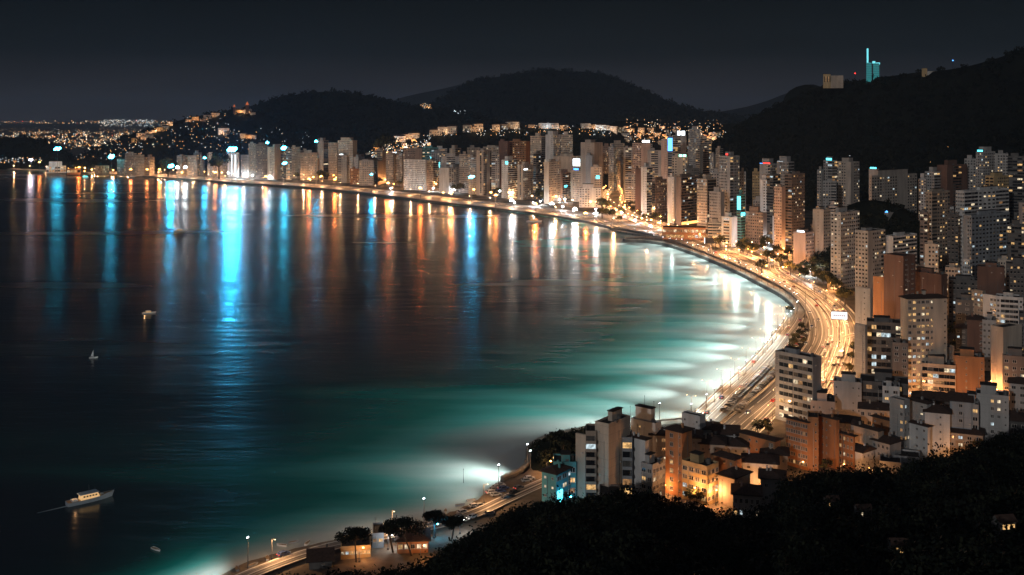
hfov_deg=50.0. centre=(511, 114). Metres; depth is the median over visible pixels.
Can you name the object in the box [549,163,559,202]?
windows
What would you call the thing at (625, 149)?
windows
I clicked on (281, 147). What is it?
windows
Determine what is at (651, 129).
hillside house
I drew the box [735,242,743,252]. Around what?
street tree
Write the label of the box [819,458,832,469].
garden tree
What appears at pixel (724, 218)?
windows
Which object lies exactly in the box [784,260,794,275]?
street tree
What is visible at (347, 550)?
beach pavilion
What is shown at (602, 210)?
street tree
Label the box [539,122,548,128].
hillside house
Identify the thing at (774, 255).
street tree
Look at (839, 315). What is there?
billboard
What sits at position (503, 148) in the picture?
apartment block
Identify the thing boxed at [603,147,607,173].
windows
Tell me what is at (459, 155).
windows
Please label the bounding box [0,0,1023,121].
sky
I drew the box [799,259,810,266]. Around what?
street tree
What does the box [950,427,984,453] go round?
apartment block
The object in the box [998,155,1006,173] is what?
windows
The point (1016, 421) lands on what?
apartment block
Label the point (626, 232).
pier
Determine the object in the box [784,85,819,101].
hill
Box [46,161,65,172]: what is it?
clubhouse
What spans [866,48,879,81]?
lit tower
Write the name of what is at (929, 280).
apartment block
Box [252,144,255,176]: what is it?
windows
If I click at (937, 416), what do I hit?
apartment block
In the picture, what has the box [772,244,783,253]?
street tree
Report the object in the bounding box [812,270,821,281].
street tree
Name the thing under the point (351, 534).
umbrella pine
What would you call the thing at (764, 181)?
windows
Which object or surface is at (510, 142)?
windows
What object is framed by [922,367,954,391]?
windows
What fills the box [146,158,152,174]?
windows
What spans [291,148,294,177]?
windows
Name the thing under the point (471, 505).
car
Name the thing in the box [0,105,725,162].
hillside lights
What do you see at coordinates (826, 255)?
hilltop copse
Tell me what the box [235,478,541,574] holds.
road
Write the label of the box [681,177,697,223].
windows
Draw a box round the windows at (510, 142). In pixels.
[510,142,525,164]
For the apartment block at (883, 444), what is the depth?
457.18 m
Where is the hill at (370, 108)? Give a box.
[251,92,494,150]
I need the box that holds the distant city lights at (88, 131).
[13,119,164,148]
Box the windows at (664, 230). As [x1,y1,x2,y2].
[663,229,704,237]
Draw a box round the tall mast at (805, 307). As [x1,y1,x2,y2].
[805,290,805,325]
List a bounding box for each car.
[276,550,290,556]
[456,508,468,512]
[466,513,477,519]
[468,502,475,507]
[484,510,496,515]
[485,489,493,493]
[490,491,501,496]
[494,488,505,492]
[498,485,509,488]
[500,495,511,499]
[509,489,519,493]
[513,484,524,488]
[521,477,532,481]
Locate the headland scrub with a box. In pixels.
[528,427,583,466]
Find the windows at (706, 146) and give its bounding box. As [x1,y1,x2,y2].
[701,139,710,172]
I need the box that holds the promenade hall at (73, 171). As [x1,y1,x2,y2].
[67,168,79,174]
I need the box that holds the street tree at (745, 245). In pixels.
[742,242,753,254]
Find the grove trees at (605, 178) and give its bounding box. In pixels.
[573,137,607,189]
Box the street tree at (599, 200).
[595,197,608,207]
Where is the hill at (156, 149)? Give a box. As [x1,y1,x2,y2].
[142,135,240,171]
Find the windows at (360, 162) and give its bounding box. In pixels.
[360,162,372,184]
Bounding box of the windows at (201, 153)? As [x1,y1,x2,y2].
[193,153,201,175]
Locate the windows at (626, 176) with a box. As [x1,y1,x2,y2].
[625,175,634,201]
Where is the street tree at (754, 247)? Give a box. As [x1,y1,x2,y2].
[745,244,758,256]
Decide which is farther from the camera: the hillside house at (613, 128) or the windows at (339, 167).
the hillside house at (613, 128)
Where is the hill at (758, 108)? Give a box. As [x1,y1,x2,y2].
[722,93,786,118]
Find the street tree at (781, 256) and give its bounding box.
[775,254,787,266]
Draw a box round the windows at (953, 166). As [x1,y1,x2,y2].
[953,166,961,212]
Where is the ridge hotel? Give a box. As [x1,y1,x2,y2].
[823,74,842,87]
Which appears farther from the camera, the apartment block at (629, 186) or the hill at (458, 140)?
the hill at (458, 140)
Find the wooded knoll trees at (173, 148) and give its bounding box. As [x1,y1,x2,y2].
[131,132,247,169]
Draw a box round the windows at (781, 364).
[779,355,812,419]
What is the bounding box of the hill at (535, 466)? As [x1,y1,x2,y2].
[529,436,575,470]
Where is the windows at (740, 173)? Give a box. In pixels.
[740,173,745,218]
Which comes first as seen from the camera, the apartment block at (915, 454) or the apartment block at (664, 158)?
the apartment block at (915, 454)
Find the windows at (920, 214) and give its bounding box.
[920,214,926,266]
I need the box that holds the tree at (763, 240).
[759,234,772,249]
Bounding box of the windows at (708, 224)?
[708,224,720,236]
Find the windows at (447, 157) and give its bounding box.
[447,157,454,165]
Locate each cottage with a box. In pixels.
[823,495,839,510]
[853,504,871,520]
[887,538,911,552]
[990,514,1017,538]
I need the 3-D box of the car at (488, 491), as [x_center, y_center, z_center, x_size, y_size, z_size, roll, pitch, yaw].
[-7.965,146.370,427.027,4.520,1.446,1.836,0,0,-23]
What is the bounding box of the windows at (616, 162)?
[616,162,619,189]
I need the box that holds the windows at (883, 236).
[856,231,885,286]
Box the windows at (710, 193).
[710,193,719,220]
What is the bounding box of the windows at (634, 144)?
[634,144,640,172]
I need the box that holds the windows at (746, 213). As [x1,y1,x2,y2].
[746,213,762,242]
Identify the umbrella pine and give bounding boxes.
[334,526,372,561]
[378,525,399,552]
[381,515,430,555]
[422,509,446,537]
[439,515,467,539]
[580,425,585,433]
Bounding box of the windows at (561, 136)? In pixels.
[561,136,568,152]
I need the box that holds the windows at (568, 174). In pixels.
[563,173,570,200]
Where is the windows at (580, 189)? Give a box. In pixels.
[580,189,599,205]
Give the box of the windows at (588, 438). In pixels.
[586,436,595,495]
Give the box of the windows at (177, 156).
[177,156,186,174]
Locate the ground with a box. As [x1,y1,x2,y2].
[0,121,1009,574]
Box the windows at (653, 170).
[651,151,657,178]
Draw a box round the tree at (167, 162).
[159,157,177,176]
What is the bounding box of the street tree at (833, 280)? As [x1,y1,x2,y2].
[827,277,841,289]
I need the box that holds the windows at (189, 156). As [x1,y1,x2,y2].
[189,156,193,175]
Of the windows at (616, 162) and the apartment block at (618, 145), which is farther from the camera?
the apartment block at (618, 145)
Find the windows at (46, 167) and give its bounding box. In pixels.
[46,167,65,171]
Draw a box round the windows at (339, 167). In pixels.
[338,156,344,181]
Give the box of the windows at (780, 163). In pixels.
[780,163,793,185]
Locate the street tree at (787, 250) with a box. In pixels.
[783,247,792,259]
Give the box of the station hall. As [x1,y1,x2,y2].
[663,225,705,239]
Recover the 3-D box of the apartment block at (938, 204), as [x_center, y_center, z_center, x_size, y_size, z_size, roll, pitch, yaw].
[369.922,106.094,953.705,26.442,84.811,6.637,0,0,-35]
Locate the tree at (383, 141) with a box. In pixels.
[373,132,397,149]
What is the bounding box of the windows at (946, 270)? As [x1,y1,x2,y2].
[946,270,959,312]
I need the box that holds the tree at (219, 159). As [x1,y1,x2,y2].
[207,150,231,178]
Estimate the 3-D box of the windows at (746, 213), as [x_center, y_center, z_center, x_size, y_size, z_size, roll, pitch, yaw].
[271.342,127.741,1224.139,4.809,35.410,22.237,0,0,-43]
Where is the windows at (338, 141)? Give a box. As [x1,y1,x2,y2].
[338,141,352,181]
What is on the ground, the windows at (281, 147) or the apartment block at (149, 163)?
the apartment block at (149, 163)
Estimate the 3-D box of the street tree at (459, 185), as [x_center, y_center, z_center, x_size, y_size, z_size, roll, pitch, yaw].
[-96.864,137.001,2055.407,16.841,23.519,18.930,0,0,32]
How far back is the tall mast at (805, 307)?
763.82 m
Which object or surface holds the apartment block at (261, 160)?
on the ground
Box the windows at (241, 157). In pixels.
[241,157,245,176]
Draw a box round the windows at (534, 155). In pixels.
[533,154,544,200]
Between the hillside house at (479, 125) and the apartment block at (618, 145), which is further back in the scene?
the hillside house at (479, 125)
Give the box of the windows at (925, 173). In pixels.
[925,173,940,190]
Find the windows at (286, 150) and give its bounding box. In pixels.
[286,150,291,178]
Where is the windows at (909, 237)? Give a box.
[893,235,916,262]
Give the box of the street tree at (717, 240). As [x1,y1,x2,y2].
[713,237,720,248]
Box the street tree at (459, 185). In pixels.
[456,183,465,193]
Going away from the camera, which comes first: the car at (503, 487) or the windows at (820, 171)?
the car at (503, 487)
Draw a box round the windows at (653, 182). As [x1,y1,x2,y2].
[652,180,666,218]
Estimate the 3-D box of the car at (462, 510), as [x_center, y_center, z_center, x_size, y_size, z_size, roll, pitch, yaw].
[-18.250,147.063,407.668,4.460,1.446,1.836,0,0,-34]
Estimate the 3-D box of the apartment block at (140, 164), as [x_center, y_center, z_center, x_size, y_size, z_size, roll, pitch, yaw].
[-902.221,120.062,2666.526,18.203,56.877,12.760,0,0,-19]
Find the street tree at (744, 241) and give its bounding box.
[739,237,750,244]
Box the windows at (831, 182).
[823,182,835,208]
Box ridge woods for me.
[359,121,736,182]
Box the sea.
[0,170,793,574]
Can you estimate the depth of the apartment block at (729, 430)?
463.12 m
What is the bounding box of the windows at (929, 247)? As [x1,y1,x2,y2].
[929,247,937,272]
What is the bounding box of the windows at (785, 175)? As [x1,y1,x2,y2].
[785,175,804,249]
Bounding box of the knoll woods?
[613,118,649,129]
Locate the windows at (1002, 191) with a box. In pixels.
[956,190,1008,273]
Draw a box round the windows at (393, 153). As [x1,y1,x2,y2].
[386,153,393,185]
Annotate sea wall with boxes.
[12,169,796,482]
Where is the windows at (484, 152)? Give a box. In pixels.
[480,151,490,194]
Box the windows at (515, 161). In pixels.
[502,160,516,196]
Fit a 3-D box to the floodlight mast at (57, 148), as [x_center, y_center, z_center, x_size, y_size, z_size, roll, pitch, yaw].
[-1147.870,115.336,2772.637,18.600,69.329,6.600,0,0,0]
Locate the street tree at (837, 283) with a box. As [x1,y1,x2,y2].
[830,279,843,287]
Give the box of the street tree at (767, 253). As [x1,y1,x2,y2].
[761,248,774,262]
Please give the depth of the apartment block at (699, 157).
2163.37 m
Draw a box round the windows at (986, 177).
[986,177,1008,187]
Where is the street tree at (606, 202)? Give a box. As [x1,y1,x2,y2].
[601,200,610,206]
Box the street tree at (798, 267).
[793,264,805,276]
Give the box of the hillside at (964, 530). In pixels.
[469,467,1023,574]
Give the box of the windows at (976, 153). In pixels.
[976,153,994,188]
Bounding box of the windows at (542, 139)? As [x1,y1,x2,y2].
[532,137,544,162]
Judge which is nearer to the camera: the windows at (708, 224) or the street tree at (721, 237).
the street tree at (721, 237)
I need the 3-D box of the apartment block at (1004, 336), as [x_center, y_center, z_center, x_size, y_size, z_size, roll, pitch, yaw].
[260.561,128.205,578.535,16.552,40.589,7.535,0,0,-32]
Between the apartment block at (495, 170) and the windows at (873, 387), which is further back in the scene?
the apartment block at (495, 170)
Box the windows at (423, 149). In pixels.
[423,149,437,159]
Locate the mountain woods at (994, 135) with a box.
[711,46,1023,216]
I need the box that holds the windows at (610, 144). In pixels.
[610,144,622,157]
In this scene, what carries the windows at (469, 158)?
in the apartment block at (472, 165)
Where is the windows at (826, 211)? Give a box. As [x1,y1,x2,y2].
[824,211,830,250]
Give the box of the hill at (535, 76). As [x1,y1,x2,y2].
[428,70,740,127]
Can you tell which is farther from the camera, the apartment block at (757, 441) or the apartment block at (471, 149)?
the apartment block at (471, 149)
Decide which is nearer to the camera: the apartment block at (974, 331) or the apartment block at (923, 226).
the apartment block at (974, 331)
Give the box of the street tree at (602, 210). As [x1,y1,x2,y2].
[597,207,607,218]
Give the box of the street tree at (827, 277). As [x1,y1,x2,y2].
[820,272,835,289]
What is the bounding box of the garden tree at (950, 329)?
[947,324,955,343]
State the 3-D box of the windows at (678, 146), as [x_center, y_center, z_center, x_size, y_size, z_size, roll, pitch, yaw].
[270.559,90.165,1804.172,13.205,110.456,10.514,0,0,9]
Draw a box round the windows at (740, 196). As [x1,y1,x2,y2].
[736,196,744,244]
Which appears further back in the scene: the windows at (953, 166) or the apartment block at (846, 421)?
the windows at (953, 166)
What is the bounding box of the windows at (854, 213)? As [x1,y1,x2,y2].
[831,213,859,287]
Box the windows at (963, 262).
[963,262,971,276]
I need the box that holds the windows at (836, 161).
[824,161,836,203]
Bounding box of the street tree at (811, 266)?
[804,262,819,274]
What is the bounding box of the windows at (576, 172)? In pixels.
[573,172,578,200]
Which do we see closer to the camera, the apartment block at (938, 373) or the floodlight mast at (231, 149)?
the apartment block at (938, 373)
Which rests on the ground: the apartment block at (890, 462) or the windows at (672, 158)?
the apartment block at (890, 462)
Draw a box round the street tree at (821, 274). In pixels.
[817,270,830,285]
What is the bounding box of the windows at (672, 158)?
[672,158,686,174]
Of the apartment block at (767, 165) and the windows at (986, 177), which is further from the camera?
the apartment block at (767, 165)
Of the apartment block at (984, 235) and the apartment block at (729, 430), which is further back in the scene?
the apartment block at (984, 235)
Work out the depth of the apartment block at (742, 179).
1422.25 m
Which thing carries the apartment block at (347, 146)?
on the ground
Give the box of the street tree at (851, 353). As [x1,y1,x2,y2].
[847,351,853,362]
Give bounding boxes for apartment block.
[117,158,124,175]
[125,152,136,176]
[137,153,143,175]
[144,154,153,174]
[177,154,187,175]
[188,155,197,176]
[193,150,201,175]
[200,154,203,175]
[207,152,212,174]
[208,154,212,176]
[213,165,217,176]
[220,154,226,175]
[228,151,238,176]
[241,155,248,176]
[249,142,255,178]
[256,142,267,178]
[267,144,286,179]
[286,147,291,179]
[291,145,299,177]
[300,150,317,179]
[318,138,327,179]
[328,143,337,179]
[338,137,356,181]
[338,153,346,182]
[350,167,358,184]
[353,154,363,168]
[359,159,373,185]
[365,157,376,182]
[375,148,385,160]
[377,160,385,184]
[386,151,394,185]
[395,151,402,185]
[403,148,422,187]
[404,159,426,190]
[423,145,437,159]
[427,158,438,189]
[431,150,442,166]
[437,146,446,155]
[439,164,458,192]
[442,153,458,166]
[449,145,460,155]
[459,151,468,192]
[467,145,479,156]
[469,154,475,193]
[476,148,491,195]
[483,145,498,153]
[492,151,498,195]
[499,139,508,193]
[502,156,516,197]
[509,139,529,164]
[517,161,532,199]
[530,133,544,163]
[533,151,544,201]
[539,455,572,502]
[544,159,560,203]
[545,131,560,161]
[553,153,580,171]
[553,450,575,496]
[561,131,572,152]
[561,169,570,201]
[571,168,580,201]
[575,433,585,497]
[579,183,600,207]
[581,139,602,197]
[586,153,593,182]
[586,422,595,495]
[591,164,600,186]
[595,406,629,495]
[599,479,618,495]
[603,143,610,173]
[608,144,615,190]
[610,140,623,184]
[616,159,619,189]
[617,157,622,188]
[622,430,631,494]
[624,145,631,194]
[625,172,634,204]
[627,427,651,494]
[631,403,660,456]
[632,140,650,173]
[635,166,640,212]
[641,162,651,215]
[641,451,664,497]
[647,148,660,179]
[648,424,664,458]
[652,177,666,219]
[661,139,667,207]
[662,419,694,496]
[668,133,672,176]
[668,173,675,223]
[672,153,687,176]
[673,131,685,155]
[676,173,697,225]
[682,410,705,433]
[682,450,718,505]
[685,165,698,177]
[688,126,700,167]
[692,429,703,450]
[696,145,702,177]
[697,174,715,228]
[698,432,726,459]
[701,136,710,173]
[702,415,720,434]
[708,218,720,237]
[709,186,723,221]
[710,152,715,173]
[711,168,718,186]
[711,423,740,436]
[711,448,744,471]
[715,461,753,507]
[716,146,722,171]
[719,145,738,215]
[721,212,736,246]
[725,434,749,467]
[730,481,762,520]
[736,189,744,244]
[736,421,782,452]
[739,167,745,221]
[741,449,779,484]
[746,206,766,247]
[752,168,759,205]
[753,195,759,205]
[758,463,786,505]
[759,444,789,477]
[760,158,776,178]
[760,174,766,211]
[767,171,779,243]
[772,216,773,244]
[774,184,784,252]
[775,346,820,420]
[777,156,793,185]
[783,412,810,470]
[785,171,804,250]
[793,228,813,266]
[808,411,818,470]
[811,388,834,413]
[813,206,830,255]
[817,166,823,205]
[818,410,841,468]
[823,178,835,208]
[824,156,836,204]
[827,412,861,433]
[829,200,836,211]
[831,206,859,289]
[834,371,861,416]
[837,157,858,206]
[839,427,857,469]
[851,418,885,446]
[854,317,866,377]
[854,440,876,470]
[855,226,885,296]
[855,283,871,324]
[857,400,889,425]
[860,368,908,401]
[867,313,899,373]
[869,167,878,199]
[869,169,916,212]
[869,409,889,435]
[870,431,903,466]
[873,271,883,317]
[879,449,900,473]
[882,377,899,403]
[884,210,893,219]
[884,249,915,318]
[885,231,916,262]
[889,391,909,449]
[892,334,908,390]
[893,449,919,466]
[898,289,948,396]
[907,396,933,422]
[908,420,933,459]
[911,389,949,406]
[915,266,946,296]
[918,173,925,219]
[920,209,927,266]
[922,354,955,392]
[923,399,951,457]
[925,166,940,190]
[925,239,937,272]
[926,188,949,269]
[928,345,953,360]
[937,160,966,212]
[945,262,960,314]
[947,209,958,265]
[948,391,973,429]
[949,274,976,324]
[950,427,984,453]
[954,321,966,351]
[954,346,984,397]
[956,186,1008,273]
[956,293,973,323]
[963,209,1009,277]
[963,259,971,276]
[964,155,975,189]
[966,313,985,352]
[967,390,978,429]
[972,285,985,315]
[976,146,994,188]
[976,381,1008,441]
[977,261,1004,294]
[982,312,995,370]
[983,294,995,316]
[985,172,1008,187]
[991,322,1021,389]
[995,150,1007,174]
[996,290,1022,323]
[998,254,1010,290]
[1002,346,1023,399]
[1006,256,1023,303]
[1007,153,1023,222]
[1007,219,1023,260]
[1008,374,1023,411]
[1009,408,1023,435]
[1019,203,1023,223]
[1019,304,1023,352]
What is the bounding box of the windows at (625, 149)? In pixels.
[625,149,630,173]
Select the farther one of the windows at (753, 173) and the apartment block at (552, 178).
the apartment block at (552, 178)
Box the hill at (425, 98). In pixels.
[393,85,460,105]
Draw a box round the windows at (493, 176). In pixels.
[492,155,498,194]
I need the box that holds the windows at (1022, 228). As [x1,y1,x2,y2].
[1008,227,1023,259]
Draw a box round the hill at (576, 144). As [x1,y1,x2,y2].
[573,140,607,189]
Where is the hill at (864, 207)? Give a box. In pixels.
[817,200,919,270]
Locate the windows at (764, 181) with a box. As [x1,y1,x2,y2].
[763,181,766,210]
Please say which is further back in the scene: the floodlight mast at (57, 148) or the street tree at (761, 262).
the floodlight mast at (57, 148)
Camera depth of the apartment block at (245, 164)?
2588.88 m
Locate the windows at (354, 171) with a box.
[350,171,358,183]
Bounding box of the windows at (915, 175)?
[870,175,916,210]
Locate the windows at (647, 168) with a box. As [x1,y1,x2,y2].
[645,168,651,214]
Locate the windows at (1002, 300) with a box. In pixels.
[1001,299,1017,323]
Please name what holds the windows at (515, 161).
in the apartment block at (509, 175)
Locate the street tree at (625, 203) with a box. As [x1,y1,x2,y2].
[622,200,630,209]
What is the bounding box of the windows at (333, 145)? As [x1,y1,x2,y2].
[333,145,336,178]
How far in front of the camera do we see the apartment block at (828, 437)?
458.20 m
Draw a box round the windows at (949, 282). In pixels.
[949,282,976,322]
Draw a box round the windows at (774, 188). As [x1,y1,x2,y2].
[774,188,780,251]
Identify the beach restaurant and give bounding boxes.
[395,525,430,553]
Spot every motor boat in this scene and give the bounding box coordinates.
[142,309,155,313]
[171,229,185,231]
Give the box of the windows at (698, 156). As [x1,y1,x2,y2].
[696,149,702,177]
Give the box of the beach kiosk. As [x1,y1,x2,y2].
[372,517,383,547]
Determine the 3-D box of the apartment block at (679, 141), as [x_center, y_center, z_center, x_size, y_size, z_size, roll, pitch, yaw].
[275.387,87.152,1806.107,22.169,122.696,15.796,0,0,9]
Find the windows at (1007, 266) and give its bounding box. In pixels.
[1007,266,1022,292]
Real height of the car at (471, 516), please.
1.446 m
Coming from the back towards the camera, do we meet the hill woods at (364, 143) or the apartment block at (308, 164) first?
the hill woods at (364, 143)
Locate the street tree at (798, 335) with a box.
[791,333,800,338]
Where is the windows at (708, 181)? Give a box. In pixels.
[697,180,715,228]
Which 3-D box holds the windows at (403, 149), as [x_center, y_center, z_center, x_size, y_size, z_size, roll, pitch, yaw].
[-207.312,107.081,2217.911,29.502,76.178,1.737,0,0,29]
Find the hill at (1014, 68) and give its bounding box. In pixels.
[712,48,1023,214]
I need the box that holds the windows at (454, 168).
[450,168,457,191]
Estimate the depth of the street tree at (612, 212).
1537.19 m
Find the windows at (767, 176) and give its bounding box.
[767,176,779,242]
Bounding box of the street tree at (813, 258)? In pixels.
[810,256,818,264]
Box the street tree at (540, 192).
[534,189,543,202]
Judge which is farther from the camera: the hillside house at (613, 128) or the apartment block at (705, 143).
the hillside house at (613, 128)
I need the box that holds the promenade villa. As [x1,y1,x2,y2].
[95,165,108,175]
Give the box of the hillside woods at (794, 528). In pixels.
[272,431,1023,574]
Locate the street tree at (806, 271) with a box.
[800,267,809,279]
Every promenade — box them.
[109,171,627,221]
[533,237,804,448]
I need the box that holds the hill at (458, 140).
[361,124,735,184]
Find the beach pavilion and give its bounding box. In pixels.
[340,534,370,559]
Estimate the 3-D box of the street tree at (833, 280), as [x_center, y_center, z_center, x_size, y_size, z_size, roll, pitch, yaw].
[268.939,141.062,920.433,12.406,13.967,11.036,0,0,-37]
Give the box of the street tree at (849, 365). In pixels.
[843,362,853,370]
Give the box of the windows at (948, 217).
[948,217,957,264]
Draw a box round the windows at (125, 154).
[125,154,133,173]
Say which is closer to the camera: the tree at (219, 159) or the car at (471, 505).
the car at (471, 505)
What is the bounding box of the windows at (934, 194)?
[926,192,949,267]
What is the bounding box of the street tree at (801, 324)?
[798,322,804,327]
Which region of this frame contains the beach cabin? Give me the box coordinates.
[306,544,334,569]
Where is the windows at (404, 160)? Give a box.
[404,160,424,189]
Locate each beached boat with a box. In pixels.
[248,562,257,567]
[277,543,286,546]
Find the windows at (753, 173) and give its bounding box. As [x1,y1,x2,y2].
[753,173,758,196]
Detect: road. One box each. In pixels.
[15,169,835,430]
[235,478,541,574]
[602,189,738,250]
[618,188,795,279]
[683,499,702,510]
[694,317,808,421]
[727,250,854,394]
[743,365,829,432]
[795,284,846,387]
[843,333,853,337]
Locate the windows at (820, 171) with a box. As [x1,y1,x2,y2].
[817,171,820,203]
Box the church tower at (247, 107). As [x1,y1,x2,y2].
[246,102,248,112]
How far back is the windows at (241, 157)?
2591.06 m
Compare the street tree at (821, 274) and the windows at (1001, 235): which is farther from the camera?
the street tree at (821, 274)
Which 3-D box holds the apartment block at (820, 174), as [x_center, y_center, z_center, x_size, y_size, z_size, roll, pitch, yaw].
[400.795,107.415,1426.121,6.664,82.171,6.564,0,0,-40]
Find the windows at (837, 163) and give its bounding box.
[837,163,858,206]
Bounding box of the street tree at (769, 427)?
[764,422,773,431]
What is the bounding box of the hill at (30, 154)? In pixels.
[0,137,76,169]
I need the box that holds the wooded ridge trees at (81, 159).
[66,106,360,170]
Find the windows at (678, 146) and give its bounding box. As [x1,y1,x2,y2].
[673,136,680,154]
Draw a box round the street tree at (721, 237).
[717,234,724,241]
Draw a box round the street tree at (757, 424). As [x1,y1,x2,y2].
[750,418,764,431]
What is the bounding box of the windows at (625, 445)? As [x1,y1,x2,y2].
[623,442,631,493]
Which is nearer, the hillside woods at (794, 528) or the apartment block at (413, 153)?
the hillside woods at (794, 528)
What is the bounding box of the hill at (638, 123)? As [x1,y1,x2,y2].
[609,120,660,131]
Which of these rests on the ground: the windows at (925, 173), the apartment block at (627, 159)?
the apartment block at (627, 159)
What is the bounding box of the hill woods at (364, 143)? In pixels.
[249,87,500,152]
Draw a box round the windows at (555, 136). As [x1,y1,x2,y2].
[555,136,560,154]
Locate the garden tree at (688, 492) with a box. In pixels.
[682,488,695,499]
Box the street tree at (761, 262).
[755,259,767,272]
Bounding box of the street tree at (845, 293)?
[835,287,853,305]
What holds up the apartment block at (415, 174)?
on the ground
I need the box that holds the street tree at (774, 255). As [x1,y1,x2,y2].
[769,253,777,262]
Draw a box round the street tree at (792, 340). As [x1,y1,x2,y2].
[788,337,798,344]
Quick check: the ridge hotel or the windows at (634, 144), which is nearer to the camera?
the windows at (634, 144)
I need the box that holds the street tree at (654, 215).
[651,212,659,223]
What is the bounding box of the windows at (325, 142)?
[318,141,327,178]
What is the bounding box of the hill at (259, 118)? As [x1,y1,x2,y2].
[66,110,331,173]
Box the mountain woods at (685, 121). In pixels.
[425,67,746,128]
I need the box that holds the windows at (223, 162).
[220,162,226,174]
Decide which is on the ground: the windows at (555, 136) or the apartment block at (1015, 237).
the apartment block at (1015, 237)
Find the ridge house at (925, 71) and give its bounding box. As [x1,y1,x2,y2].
[922,68,932,76]
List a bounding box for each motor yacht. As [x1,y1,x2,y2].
[39,489,113,512]
[526,219,541,221]
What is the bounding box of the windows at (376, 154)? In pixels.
[375,151,381,160]
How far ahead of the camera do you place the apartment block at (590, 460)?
418.36 m
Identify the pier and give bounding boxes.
[612,230,651,235]
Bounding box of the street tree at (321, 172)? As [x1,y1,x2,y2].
[316,169,324,179]
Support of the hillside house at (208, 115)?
on the hill at (259, 118)
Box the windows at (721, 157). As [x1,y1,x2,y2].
[719,157,738,214]
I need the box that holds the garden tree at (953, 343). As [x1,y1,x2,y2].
[949,338,955,348]
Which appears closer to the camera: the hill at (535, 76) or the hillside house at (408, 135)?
the hillside house at (408, 135)
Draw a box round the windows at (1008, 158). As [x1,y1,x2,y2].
[1008,158,1023,222]
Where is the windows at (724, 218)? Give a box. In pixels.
[723,218,728,245]
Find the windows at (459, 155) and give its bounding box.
[459,155,468,191]
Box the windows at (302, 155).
[302,155,315,178]
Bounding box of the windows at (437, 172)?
[430,161,438,188]
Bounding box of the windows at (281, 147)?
[270,147,285,178]
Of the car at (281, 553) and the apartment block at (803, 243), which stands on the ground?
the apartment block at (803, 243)
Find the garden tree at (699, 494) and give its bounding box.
[690,488,703,501]
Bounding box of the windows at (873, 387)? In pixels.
[862,384,907,401]
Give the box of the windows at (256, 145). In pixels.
[256,145,267,176]
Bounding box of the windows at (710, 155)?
[710,155,713,173]
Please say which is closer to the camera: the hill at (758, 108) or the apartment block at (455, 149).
the apartment block at (455, 149)
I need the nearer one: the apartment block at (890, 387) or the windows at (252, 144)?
the apartment block at (890, 387)
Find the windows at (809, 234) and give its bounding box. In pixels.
[806,234,813,259]
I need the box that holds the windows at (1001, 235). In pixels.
[968,215,1008,277]
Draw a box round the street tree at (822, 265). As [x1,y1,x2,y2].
[816,260,829,270]
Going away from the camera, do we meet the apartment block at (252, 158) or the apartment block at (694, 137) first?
the apartment block at (694, 137)
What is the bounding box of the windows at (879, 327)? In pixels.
[867,325,899,373]
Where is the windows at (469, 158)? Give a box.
[469,158,475,192]
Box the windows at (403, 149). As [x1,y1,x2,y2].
[403,149,414,186]
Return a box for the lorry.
[838,350,843,356]
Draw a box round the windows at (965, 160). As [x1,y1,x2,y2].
[965,160,974,189]
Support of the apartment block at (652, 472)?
on the ground
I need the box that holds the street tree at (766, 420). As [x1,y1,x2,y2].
[761,417,771,423]
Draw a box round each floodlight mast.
[54,147,60,173]
[108,155,113,176]
[227,147,236,151]
[469,175,473,202]
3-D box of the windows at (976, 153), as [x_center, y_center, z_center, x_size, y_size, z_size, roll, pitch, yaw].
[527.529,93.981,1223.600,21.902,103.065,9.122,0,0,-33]
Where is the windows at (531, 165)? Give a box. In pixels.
[520,165,531,198]
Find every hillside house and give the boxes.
[136,132,144,137]
[144,133,152,138]
[156,126,163,131]
[191,116,198,120]
[203,114,211,118]
[211,112,219,116]
[218,126,228,134]
[239,133,246,138]
[250,134,256,139]
[394,135,405,142]
[401,132,411,139]
[409,131,419,137]
[430,128,437,135]
[437,125,447,135]
[447,124,456,134]
[463,123,471,132]
[472,125,476,131]
[473,122,482,131]
[492,123,500,131]
[499,123,507,129]
[505,120,518,128]
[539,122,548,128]
[549,122,558,128]
[559,124,568,129]
[580,122,589,128]
[595,123,605,129]
[609,125,617,133]
[618,126,623,132]
[624,128,630,134]
[638,127,644,134]
[647,127,653,134]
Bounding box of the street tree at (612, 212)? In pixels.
[608,208,616,219]
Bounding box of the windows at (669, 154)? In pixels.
[668,137,672,176]
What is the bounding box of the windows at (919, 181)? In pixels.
[919,181,925,213]
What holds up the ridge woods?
on the hill at (458, 140)
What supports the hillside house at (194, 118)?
on the hill at (259, 118)
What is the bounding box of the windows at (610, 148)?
[610,148,611,189]
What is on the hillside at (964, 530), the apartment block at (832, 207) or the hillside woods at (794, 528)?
the hillside woods at (794, 528)
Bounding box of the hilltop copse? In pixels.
[813,199,919,269]
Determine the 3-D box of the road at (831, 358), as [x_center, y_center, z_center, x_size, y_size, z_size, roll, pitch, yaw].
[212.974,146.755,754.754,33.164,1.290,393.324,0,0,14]
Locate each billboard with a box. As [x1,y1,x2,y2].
[704,238,713,252]
[831,311,847,342]

